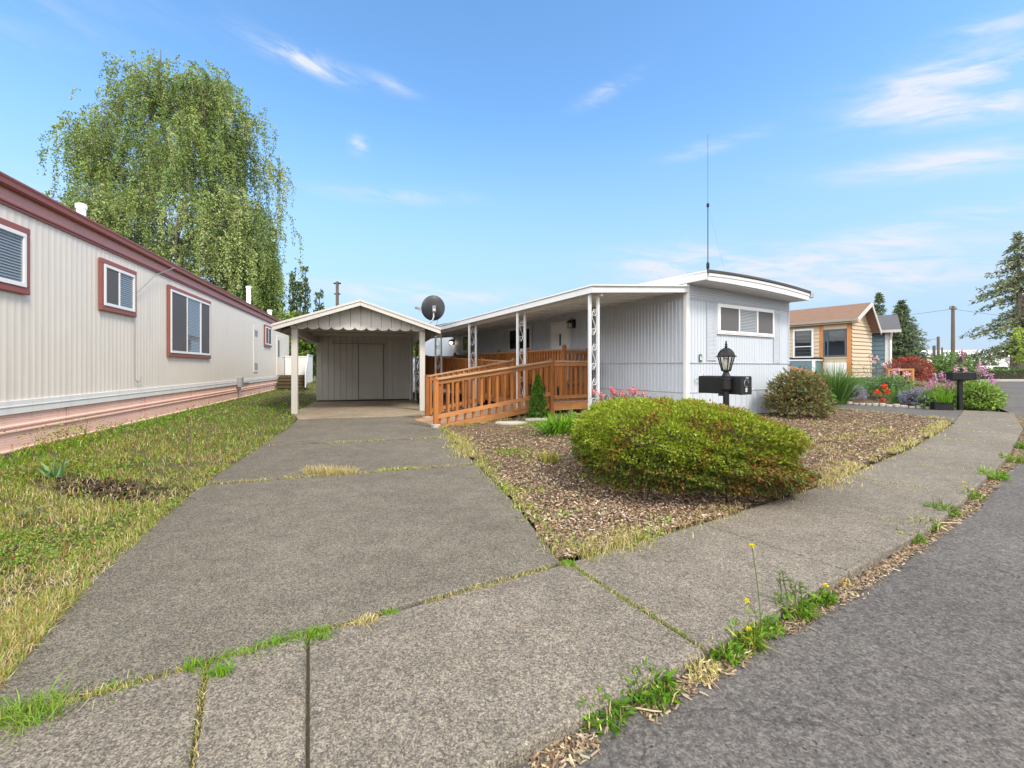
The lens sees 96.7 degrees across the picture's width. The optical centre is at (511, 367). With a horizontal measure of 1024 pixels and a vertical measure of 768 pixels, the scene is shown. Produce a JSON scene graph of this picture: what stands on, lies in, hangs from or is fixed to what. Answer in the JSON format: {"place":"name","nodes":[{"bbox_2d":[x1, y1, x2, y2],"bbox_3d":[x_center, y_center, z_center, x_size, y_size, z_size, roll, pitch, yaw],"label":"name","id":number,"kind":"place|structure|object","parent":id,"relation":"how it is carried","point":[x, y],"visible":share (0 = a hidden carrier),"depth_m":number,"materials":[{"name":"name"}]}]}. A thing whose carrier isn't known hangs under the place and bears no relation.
{"place":"outdoors","nodes":[
{"label":"outdoors","id":0,"kind":"place"},
{"bbox_2d":[0,381,316,705],"bbox_3d":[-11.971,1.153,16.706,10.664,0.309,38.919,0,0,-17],"label":"lawn","id":1,"kind":"structure","parent":0,"point":[286,394],"depth_m":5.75,"materials":[{"name":"plant"}]},
{"bbox_2d":[7,504,51,518],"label":"dock weed","id":2,"kind":"object","parent":1,"relation":"on","point":[38,509],"visible":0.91,"depth_m":3.58,"materials":[{"name":"green plant"}]},
{"bbox_2d":[17,455,73,478],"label":"dock weed","id":3,"kind":"object","parent":1,"relation":"on","point":[53,473],"visible":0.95,"depth_m":4.60,"materials":[{"name":"green plant"}]},
{"bbox_2d":[4,416,123,449],"bbox_3d":[-6.073,0.884,6.047,1.007,0.382,1.851,0,0,0],"label":"wild geranium","id":4,"kind":"object","parent":1,"relation":"on","point":[75,437],"visible":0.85,"depth_m":6.18,"materials":[{"name":"green plant"}]},
{"bbox_2d":[25,469,216,514],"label":"bark litter","id":5,"kind":"object","parent":1,"relation":"on","point":[102,486],"visible":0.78,"depth_m":4.44,"materials":[{"name":"brown wood"}]},
{"bbox_2d":[0,171,288,455],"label":"mobile home","id":6,"kind":"object","parent":1,"relation":"on","point":[99,322],"visible":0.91,"depth_m":7.45,"materials":[{"name":"beige"}]},
{"bbox_2d":[0,217,29,294],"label":"window","id":7,"kind":"structure","parent":6,"relation":"in","point":[14,238],"depth_m":5.58,"materials":[{"name":"white plastic"}]},
{"bbox_2d":[99,257,136,316],"bbox_3d":[-6.837,-1.358,7.924,0.054,0.851,1.180,0,0,-17],"label":"window","id":8,"kind":"structure","parent":6,"relation":"in","point":[117,283],"depth_m":7.83,"materials":[{"name":"white plastic"}]},
{"bbox_2d":[167,284,210,358],"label":"window","id":9,"kind":"structure","parent":6,"relation":"in","point":[188,314],"depth_m":10.83,"materials":[{"name":"white plastic"}]},
{"bbox_2d":[253,326,257,371],"bbox_3d":[-9.871,-0.689,17.548,0.040,1.766,0.722,0,0,-17],"label":"utility door","id":10,"kind":"structure","parent":6,"relation":"in","point":[255,329],"depth_m":17.47,"materials":[{"name":"beige metal"}]},
{"bbox_2d":[264,324,271,347],"bbox_3d":[-10.496,-1.337,19.568,0.055,0.918,1.346,0,0,-17],"label":"window","id":11,"kind":"structure","parent":6,"relation":"in","point":[267,329],"depth_m":19.37,"materials":[{"name":"white plastic"}]},
{"bbox_2d":[276,336,284,375],"bbox_3d":[-11.282,-0.555,22.217,0.145,1.890,1.568,0,0,-17],"label":"door","id":12,"kind":"structure","parent":6,"relation":"in","point":[279,340],"depth_m":22.03,"materials":[{"name":"beige metal"}]},
{"bbox_2d":[0,383,316,573],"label":"clover","id":13,"kind":"object","parent":1,"relation":"on","point":[75,542],"visible":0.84,"depth_m":4.02,"materials":[{"name":"green plant"}]},
{"bbox_2d":[275,354,312,390],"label":"entry steps","id":14,"kind":"structure","parent":1,"relation":"on","point":[305,369],"depth_m":22.27,"materials":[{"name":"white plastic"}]},
{"bbox_2d":[0,416,559,715],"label":"driveway","id":15,"kind":"structure","parent":0,"point":[207,571],"depth_m":3.02,"materials":[{"name":"grey concrete"}]},
{"bbox_2d":[295,462,344,474],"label":"grass tuft","id":16,"kind":"object","parent":15,"relation":"on","point":[312,471],"visible":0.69,"depth_m":5.38,"materials":[{"name":"yellow plant"}]},
{"bbox_2d":[293,399,424,419],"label":"carport slab","id":17,"kind":"structure","parent":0,"point":[354,409],"depth_m":13.34,"materials":[{"name":"beige concrete"}]},
{"bbox_2d":[271,299,440,414],"bbox_3d":[-5.109,-0.285,15.836,4.300,3.070,7.655,0,0,-16],"label":"carport","id":18,"kind":"object","parent":17,"relation":"on","point":[362,350],"visible":0.94,"depth_m":16.41,"materials":[{"name":"wood"}]},
{"bbox_2d":[359,344,382,398],"bbox_3d":[-5.206,0.155,16.802,0.860,2.010,0.094,0,0,-16],"label":"door","id":19,"kind":"structure","parent":18,"relation":"in","point":[370,355],"depth_m":16.82,"materials":[{"name":"metal"}]},
{"bbox_2d":[413,342,418,399],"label":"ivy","id":20,"kind":"object","parent":18,"relation":"attached to","point":[417,371],"visible":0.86,"depth_m":17.42,"materials":[{"name":"green plant"}]},
{"bbox_2d":[415,295,444,326],"bbox_3d":[-2.494,-1.636,13.574,0.920,0.996,0.387,0,0,8],"label":"satellite dish","id":21,"kind":"object","parent":18,"relation":"attached to","point":[432,308],"visible":0.92,"depth_m":13.47,"materials":[{"name":"metal"}]},
{"bbox_2d":[0,410,1022,767],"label":"sidewalk","id":22,"kind":"structure","parent":0,"point":[508,674],"depth_m":1.99,"materials":[{"name":"grey concrete"}]},
{"bbox_2d":[0,655,104,749],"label":"grass tuft","id":23,"kind":"object","parent":22,"relation":"on","point":[22,715],"visible":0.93,"depth_m":1.63,"materials":[{"name":"green plant"}]},
{"bbox_2d":[201,655,237,687],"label":"grass tuft","id":24,"kind":"object","parent":22,"relation":"on","point":[221,669],"visible":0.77,"depth_m":1.85,"materials":[{"name":"green plant"}]},
{"bbox_2d":[278,623,340,653],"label":"grass tuft","id":25,"kind":"object","parent":22,"relation":"on","point":[311,631],"visible":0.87,"depth_m":2.12,"materials":[{"name":"green plant"}]},
{"bbox_2d":[341,611,382,634],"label":"grass tuft","id":26,"kind":"object","parent":22,"relation":"on","point":[364,620],"visible":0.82,"depth_m":2.23,"materials":[{"name":"beige plant"}]},
{"bbox_2d":[744,543,789,639],"bbox_3d":[1.266,1.115,2.271,0.270,0.470,0.254,0,0,0],"label":"weed","id":27,"kind":"object","parent":22,"relation":"on","point":[775,628],"visible":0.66,"depth_m":2.26,"materials":[{"name":"green plant"}]},
{"bbox_2d":[896,527,932,543],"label":"weed","id":28,"kind":"object","parent":22,"relation":"on","point":[918,538],"visible":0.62,"depth_m":3.37,"materials":[{"name":"green plant"}]},
{"bbox_2d":[919,500,965,519],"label":"weed","id":29,"kind":"object","parent":22,"relation":"on","point":[951,507],"visible":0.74,"depth_m":4.01,"materials":[{"name":"green plant"}]},
{"bbox_2d":[0,0,1023,361],"label":"sky","id":30,"kind":"structure","parent":0,"point":[479,157],"materials":[{"name":"blue"}]},
{"bbox_2d":[189,410,1009,767],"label":"joint soil","id":31,"kind":"structure","parent":0,"point":[753,504],"depth_m":2.06,"materials":[{"name":"brown soil"}]},
{"bbox_2d":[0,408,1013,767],"bbox_3d":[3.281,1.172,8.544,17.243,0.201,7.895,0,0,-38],"label":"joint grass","id":32,"kind":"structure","parent":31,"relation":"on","point":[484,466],"depth_m":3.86,"materials":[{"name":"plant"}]},
{"bbox_2d":[292,376,1006,563],"bbox_3d":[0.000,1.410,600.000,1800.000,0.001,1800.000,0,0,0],"label":"ground","id":33,"kind":"structure","parent":0,"point":[571,558],"depth_m":5.57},
{"bbox_2d":[35,48,303,319],"bbox_3d":[-19.632,-8.266,26.784,14.510,19.484,10.693,0,0,0],"label":"weeping birch","id":34,"kind":"object","parent":33,"relation":"on","point":[234,261],"visible":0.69,"depth_m":24.84,"materials":[{"name":"green plant"}]},
{"bbox_2d":[236,293,301,350],"bbox_3d":[-15.270,-1.609,27.530,4.767,6.131,3.911,0,0,29],"label":"leafy tree","id":35,"kind":"object","parent":33,"relation":"on","point":[285,316],"visible":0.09,"depth_m":27.72,"materials":[{"name":"green plant"}]},
{"bbox_2d":[261,246,289,336],"bbox_3d":[-19.023,-4.171,36.255,4.421,11.444,4.395,0,0,36],"label":"conifer","id":36,"kind":"object","parent":33,"relation":"on","point":[275,303],"visible":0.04,"depth_m":35.90,"materials":[{"name":"green plant"}]},
{"bbox_2d":[288,267,297,353],"bbox_3d":[-19.238,-3.701,40.023,1.026,10.303,1.038,0,0,-25],"label":"columnar tree","id":37,"kind":"object","parent":33,"relation":"on","point":[292,303],"visible":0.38,"depth_m":39.88,"materials":[{"name":"green plant"}]},
{"bbox_2d":[294,281,305,348],"bbox_3d":[-18.649,-3.079,39.986,1.089,9.057,1.041,0,0,-18],"label":"columnar tree","id":38,"kind":"object","parent":33,"relation":"on","point":[300,287],"visible":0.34,"depth_m":39.89,"materials":[{"name":"green plant"}]},
{"bbox_2d":[287,310,315,375],"bbox_3d":[-13.766,-1.188,30.122,3.753,5.293,3.333,0,0,-33],"label":"leafy tree","id":39,"kind":"object","parent":33,"relation":"on","point":[302,345],"visible":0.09,"depth_m":29.60,"materials":[{"name":"green plant"}]},
{"bbox_2d":[300,266,311,314],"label":"columnar tree","id":40,"kind":"object","parent":33,"relation":"on","point":[306,290],"visible":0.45,"depth_m":40.53,"materials":[{"name":"green plant"}]},
{"bbox_2d":[313,289,324,311],"bbox_3d":[-16.941,-2.727,39.981,1.341,8.353,1.272,0,0,28],"label":"columnar tree","id":41,"kind":"object","parent":33,"relation":"on","point":[319,298],"visible":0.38,"depth_m":39.91,"materials":[{"name":"green plant"}]},
{"bbox_2d":[891,300,931,367],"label":"conifer","id":42,"kind":"object","parent":33,"relation":"on","point":[904,339],"visible":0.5,"depth_m":49.16,"materials":[{"name":"green plant"}]},
{"bbox_2d":[949,306,956,365],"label":"utility pole","id":43,"kind":"object","parent":33,"relation":"on","point":[953,308],"visible":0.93,"depth_m":59.84,"materials":[{"name":"wood"}]},
{"bbox_2d":[921,350,1009,365],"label":"warehouse","id":44,"kind":"structure","parent":33,"relation":"on","point":[969,352],"depth_m":124.53,"materials":[{"name":"white metal"}]},
{"bbox_2d":[957,350,1009,367],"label":"bush","id":45,"kind":"object","parent":33,"relation":"on","point":[976,359],"visible":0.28,"depth_m":65.28,"materials":[{"name":"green plant"}]},
{"bbox_2d":[949,366,1023,378],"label":"hedge","id":46,"kind":"object","parent":33,"relation":"on","point":[1001,372],"visible":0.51,"depth_m":44.04,"materials":[{"name":"green plant"}]},
{"bbox_2d":[958,231,1023,369],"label":"spruce","id":47,"kind":"object","parent":33,"relation":"on","point":[1015,315],"visible":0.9,"depth_m":46.93,"materials":[{"name":"green plant"}]},
{"bbox_2d":[1002,325,1023,364],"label":"leafy tree","id":48,"kind":"object","parent":33,"relation":"on","point":[1017,336],"visible":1,"depth_m":40.65,"materials":[{"name":"green plant"}]},
{"bbox_2d":[413,391,952,561],"bbox_3d":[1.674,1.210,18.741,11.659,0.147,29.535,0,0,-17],"label":"mulch bed","id":49,"kind":"object","parent":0,"point":[524,435],"visible":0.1,"depth_m":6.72,"materials":[{"name":"brown wood"}]},
{"bbox_2d":[413,357,432,391],"bbox_3d":[-3.875,0.400,21.971,3.100,1.900,0.120,0,0,-16],"label":"fence","id":50,"kind":"object","parent":49,"relation":"on","point":[416,376],"visible":0.03,"depth_m":21.69,"materials":[{"name":"grey wood"}]},
{"bbox_2d":[414,344,587,427],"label":"wooden ramp","id":51,"kind":"structure","parent":49,"relation":"on","point":[494,374],"depth_m":11.23,"materials":[{"name":"brown wood"}]},
{"bbox_2d":[495,421,524,424],"bbox_3d":[-0.013,1.180,9.638,0.675,0.050,0.325,0,0,0],"label":"flat stone","id":52,"kind":"object","parent":49,"relation":"on","point":[507,422],"visible":0.84,"depth_m":9.53,"materials":[{"name":"grey stone"}]},
{"bbox_2d":[527,373,549,417],"bbox_3d":[0.602,0.689,10.493,0.533,1.123,0.523,0,0,0],"label":"arborvitae","id":53,"kind":"object","parent":49,"relation":"on","point":[537,389],"visible":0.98,"depth_m":10.40,"materials":[{"name":"green plant"}]},
{"bbox_2d":[505,409,575,435],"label":"daylily","id":54,"kind":"object","parent":49,"relation":"on","point":[554,427],"visible":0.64,"depth_m":8.18,"materials":[{"name":"green plant"}]},
{"bbox_2d":[534,447,564,464],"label":"weed","id":55,"kind":"object","parent":49,"relation":"on","point":[544,458],"visible":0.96,"depth_m":5.98,"materials":[{"name":"green plant"}]},
{"bbox_2d":[407,269,813,416],"bbox_3d":[0.359,-0.391,16.861,7.065,3.322,16.620,0,0,-32],"label":"mobile home","id":56,"kind":"object","parent":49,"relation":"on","point":[656,337],"visible":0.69,"depth_m":10.96,"materials":[{"name":"grey metal"}]},
{"bbox_2d":[462,335,467,352],"bbox_3d":[-1.964,-0.998,19.136,0.049,0.765,0.650,0,0,-32],"label":"window","id":57,"kind":"structure","parent":56,"relation":"in","point":[465,337],"depth_m":19.15,"materials":[{"name":"glass"}]},
{"bbox_2d":[508,325,531,351],"bbox_3d":[0.255,-0.959,15.547,0.049,0.838,1.471,0,0,-32],"label":"window","id":58,"kind":"structure","parent":56,"relation":"in","point":[511,331],"depth_m":15.52,"materials":[{"name":"white plastic"}]},
{"bbox_2d":[552,324,567,380],"bbox_3d":[1.420,-0.415,13.632,0.024,1.730,0.772,0,0,-32],"label":"door","id":59,"kind":"structure","parent":56,"relation":"in","point":[559,332],"depth_m":13.61,"materials":[{"name":"white plastic"}]},
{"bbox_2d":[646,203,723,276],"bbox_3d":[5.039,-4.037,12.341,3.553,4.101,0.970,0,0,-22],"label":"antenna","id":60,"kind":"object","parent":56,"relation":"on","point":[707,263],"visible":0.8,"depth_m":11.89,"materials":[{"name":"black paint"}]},
{"bbox_2d":[717,303,773,337],"bbox_3d":[5.710,-1.117,11.035,2.355,0.705,0.050,0,0,-32],"label":"window","id":61,"kind":"structure","parent":56,"relation":"in","point":[731,319],"depth_m":10.98,"materials":[{"name":"white plastic"}]},
{"bbox_2d":[576,385,656,413],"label":"rose bush","id":62,"kind":"object","parent":49,"relation":"on","point":[614,394],"visible":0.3,"depth_m":8.48,"materials":[{"name":"pink plant"}]},
{"bbox_2d":[567,394,823,497],"bbox_3d":[1.844,0.754,5.154,2.500,0.896,2.758,0,0,0],"label":"round bush","id":63,"kind":"object","parent":49,"relation":"on","point":[688,437],"visible":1,"depth_m":4.20,"materials":[{"name":"green plant"}]},
{"bbox_2d":[473,421,930,550],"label":"ground weeds","id":64,"kind":"object","parent":49,"relation":"on","point":[643,528],"visible":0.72,"depth_m":3.88,"materials":[{"name":"green plant"}]},
{"bbox_2d":[716,341,736,405],"bbox_3d":[2.918,0.443,6.265,0.239,1.615,0.505,0,0,12],"label":"lamp post","id":65,"kind":"object","parent":49,"relation":"on","point":[726,378],"visible":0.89,"depth_m":6.11,"materials":[{"name":"black metal"}]},
{"bbox_2d":[698,376,751,394],"bbox_3d":[2.981,0.243,6.372,0.274,0.250,0.655,0,0,-33],"label":"mailbox","id":66,"kind":"object","parent":65,"relation":"attached to","point":[741,385],"visible":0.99,"depth_m":6.26,"materials":[{"name":"black paint"}]},
{"bbox_2d":[740,376,751,394],"bbox_3d":[3.147,0.243,6.112,0.268,0.250,0.034,0,0,-33],"label":"door","id":67,"kind":"structure","parent":66,"relation":"in","point":[745,381],"depth_m":6.10,"materials":[{"name":"black paint"}]},
{"bbox_2d":[758,364,841,419],"bbox_3d":[6.743,0.554,10.706,1.663,1.292,1.622,0,0,44],"label":"rhododendron","id":68,"kind":"object","parent":49,"relation":"on","point":[797,392],"visible":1,"depth_m":10.45,"materials":[{"name":"green plant"}]},
{"bbox_2d":[514,381,1023,767],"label":"road","id":69,"kind":"structure","parent":0,"point":[917,661],"depth_m":1.87,"materials":[{"name":"grey asphalt"}]},
{"bbox_2d":[576,685,637,738],"bbox_3d":[0.351,1.278,1.704,0.255,0.116,0.246,0,0,0],"label":"weed","id":70,"kind":"object","parent":69,"relation":"on","point":[616,710],"visible":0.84,"depth_m":1.67,"materials":[{"name":"green plant"}]},
{"bbox_2d":[618,656,686,718],"bbox_3d":[0.551,1.301,1.815,0.308,0.170,0.284,0,0,0],"label":"weed","id":71,"kind":"object","parent":69,"relation":"on","point":[663,695],"visible":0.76,"depth_m":1.79,"materials":[{"name":"green plant"}]},
{"bbox_2d":[684,650,725,689],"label":"weed","id":72,"kind":"object","parent":69,"relation":"on","point":[713,665],"visible":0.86,"depth_m":1.93,"materials":[{"name":"beige plant"}]},
{"bbox_2d":[704,637,772,668],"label":"weed","id":73,"kind":"object","parent":69,"relation":"on","point":[732,652],"visible":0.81,"depth_m":2.02,"materials":[{"name":"green plant"}]},
{"bbox_2d":[725,616,785,655],"bbox_3d":[1.109,1.276,2.156,0.262,0.133,0.282,0,0,12],"label":"weed","id":74,"kind":"object","parent":69,"relation":"on","point":[746,640],"visible":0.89,"depth_m":2.12,"materials":[{"name":"green plant"}]},
{"bbox_2d":[510,416,1023,767],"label":"gutter litter","id":75,"kind":"object","parent":69,"relation":"on","point":[843,594],"visible":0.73,"depth_m":2.25,"materials":[{"name":"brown wood"}]},
{"bbox_2d":[769,569,830,623],"bbox_3d":[1.470,1.212,2.429,0.365,0.256,0.315,0,0,-14],"label":"weed","id":76,"kind":"object","parent":69,"relation":"on","point":[808,609],"visible":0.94,"depth_m":2.38,"materials":[{"name":"green plant"}]},
{"bbox_2d":[802,583,839,608],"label":"weed","id":77,"kind":"object","parent":69,"relation":"on","point":[821,597],"visible":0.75,"depth_m":2.51,"materials":[{"name":"green plant"}]},
{"bbox_2d":[908,513,945,531],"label":"weed","id":78,"kind":"object","parent":69,"relation":"on","point":[938,525],"visible":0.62,"depth_m":3.66,"materials":[{"name":"green plant"}]},
{"bbox_2d":[956,481,985,499],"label":"weed","id":79,"kind":"object","parent":69,"relation":"on","point":[975,494],"visible":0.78,"depth_m":4.53,"materials":[{"name":"green plant"}]},
{"bbox_2d":[975,466,1011,480],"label":"weed","id":80,"kind":"object","parent":69,"relation":"on","point":[999,475],"visible":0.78,"depth_m":5.28,"materials":[{"name":"green plant"}]},
{"bbox_2d":[997,451,1023,463],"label":"weed","id":81,"kind":"object","parent":69,"relation":"on","point":[1018,459],"visible":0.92,"depth_m":6.25,"materials":[{"name":"green plant"}]},
{"bbox_2d":[835,404,962,422],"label":"neighbour driveway","id":82,"kind":"structure","parent":0,"point":[954,414],"depth_m":13.23,"materials":[{"name":"concrete"}]},
{"bbox_2d":[913,396,935,407],"bbox_3d":[12.700,1.056,13.950,0.639,0.409,0.595,0,0,0],"label":"salvia","id":83,"kind":"object","parent":82,"relation":"on","point":[923,400],"visible":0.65,"depth_m":13.90,"materials":[{"name":"green plant"}]},
{"bbox_2d":[914,378,941,408],"bbox_3d":[12.541,0.811,13.733,0.658,0.977,0.686,0,0,19],"label":"foxglove","id":84,"kind":"object","parent":82,"relation":"on","point":[928,398],"visible":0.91,"depth_m":13.74,"materials":[{"name":"green plant"}]},
{"bbox_2d":[930,402,954,409],"bbox_3d":[12.712,1.137,13.450,0.510,0.225,0.250,0,0,14],"label":"planter","id":85,"kind":"object","parent":82,"relation":"on","point":[941,406],"visible":0.98,"depth_m":13.36,"materials":[{"name":"black paint"}]},
{"bbox_2d":[929,389,955,402],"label":"iris","id":86,"kind":"object","parent":85,"relation":"on","point":[948,399],"visible":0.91,"depth_m":13.35,"materials":[{"name":"green plant"}]},
{"bbox_2d":[950,380,969,411],"bbox_3d":[13.143,0.858,13.350,0.440,0.985,0.120,0,0,10],"label":"mailbox post","id":87,"kind":"object","parent":82,"relation":"on","point":[959,394],"visible":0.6,"depth_m":13.30,"materials":[{"name":"black paint"}]},
{"bbox_2d":[946,372,976,379],"bbox_3d":[13.181,0.251,13.351,0.635,0.224,0.254,0,0,8],"label":"mailbox","id":88,"kind":"object","parent":87,"relation":"on","point":[961,375],"visible":1,"depth_m":13.24,"materials":[{"name":"black paint"}]},
{"bbox_2d":[811,372,987,408],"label":"garden ground","id":89,"kind":"structure","parent":0,"point":[871,399],"depth_m":17.21,"materials":[{"name":"brown soil"}]},
{"bbox_2d":[789,357,839,379],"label":"deck","id":90,"kind":"structure","parent":89,"relation":"on","point":[811,363],"depth_m":22.84,"materials":[{"name":"teal"}]},
{"bbox_2d":[789,302,881,377],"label":"house","id":91,"kind":"structure","parent":89,"relation":"on","point":[841,335],"depth_m":22.77,"materials":[{"name":"beige wood"}]},
{"bbox_2d":[793,328,813,357],"bbox_3d":[15.215,-1.239,23.794,0.067,1.540,1.013,0,0,-32],"label":"window","id":92,"kind":"structure","parent":91,"relation":"in","point":[803,339],"depth_m":23.76,"materials":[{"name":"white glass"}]},
{"bbox_2d":[823,329,846,356],"bbox_3d":[16.002,-1.207,22.565,0.058,1.334,1.008,0,0,-32],"label":"window","id":93,"kind":"structure","parent":91,"relation":"in","point":[834,341],"depth_m":22.53,"materials":[{"name":"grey glass"}]},
{"bbox_2d":[798,360,887,404],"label":"ornamental grass","id":94,"kind":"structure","parent":89,"relation":"on","point":[843,386],"depth_m":15.25,"materials":[{"name":"green plant"}]},
{"bbox_2d":[851,385,867,399],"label":"lavender","id":95,"kind":"object","parent":89,"relation":"on","point":[857,393],"visible":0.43,"depth_m":15.97,"materials":[{"name":"purple plant"}]},
{"bbox_2d":[844,354,902,391],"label":"rose bush","id":96,"kind":"object","parent":89,"relation":"on","point":[875,366],"visible":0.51,"depth_m":18.00,"materials":[{"name":"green plant"}]},
{"bbox_2d":[873,292,887,314],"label":"conifer","id":97,"kind":"object","parent":89,"relation":"on","point":[879,299],"visible":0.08,"depth_m":51.86,"materials":[{"name":"green plant"}]},
{"bbox_2d":[871,314,900,376],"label":"house","id":98,"kind":"structure","parent":89,"relation":"on","point":[890,326],"depth_m":24.20,"materials":[{"name":"teal"}]},
{"bbox_2d":[860,374,918,398],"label":"leafy clump","id":99,"kind":"object","parent":89,"relation":"on","point":[883,380],"visible":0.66,"depth_m":16.14,"materials":[{"name":"green plant"}]},
{"bbox_2d":[886,369,913,386],"bbox_3d":[15.590,0.547,18.268,1.470,1.000,0.091,0,0,-16],"label":"garden bench","id":100,"kind":"object","parent":89,"relation":"on","point":[907,370],"visible":0.4,"depth_m":18.32,"materials":[{"name":"orange wood"}]},
{"bbox_2d":[880,384,920,403],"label":"iris","id":101,"kind":"object","parent":89,"relation":"on","point":[894,398],"visible":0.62,"depth_m":15.14,"materials":[{"name":"green plant"}]},
{"bbox_2d":[882,355,936,382],"bbox_3d":[17.453,0.067,19.993,2.031,1.259,1.710,0,0,0],"label":"barberry","id":102,"kind":"object","parent":89,"relation":"on","point":[919,367],"visible":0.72,"depth_m":19.67,"materials":[{"name":"red plant"}]},
{"bbox_2d":[896,387,931,404],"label":"lavender","id":103,"kind":"object","parent":89,"relation":"on","point":[912,396],"visible":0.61,"depth_m":14.57,"materials":[{"name":"purple plant"}]},
{"bbox_2d":[922,373,944,401],"bbox_3d":[12.900,0.747,13.850,0.566,1.152,0.703,0,0,0],"label":"foxglove","id":104,"kind":"object","parent":89,"relation":"on","point":[935,376],"visible":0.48,"depth_m":13.89,"materials":[{"name":"pink plant"}]},
{"bbox_2d":[921,354,962,380],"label":"leafy shrub","id":105,"kind":"object","parent":89,"relation":"on","point":[937,366],"visible":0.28,"depth_m":23.78,"materials":[{"name":"green plant"}]},
{"bbox_2d":[933,350,981,384],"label":"leafy shrub","id":106,"kind":"object","parent":89,"relation":"on","point":[949,355],"visible":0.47,"depth_m":22.00,"materials":[{"name":"green plant"}]},
{"bbox_2d":[946,380,1007,408],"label":"leafy clump","id":107,"kind":"object","parent":89,"relation":"on","point":[977,393],"visible":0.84,"depth_m":13.44,"materials":[{"name":"green plant"}]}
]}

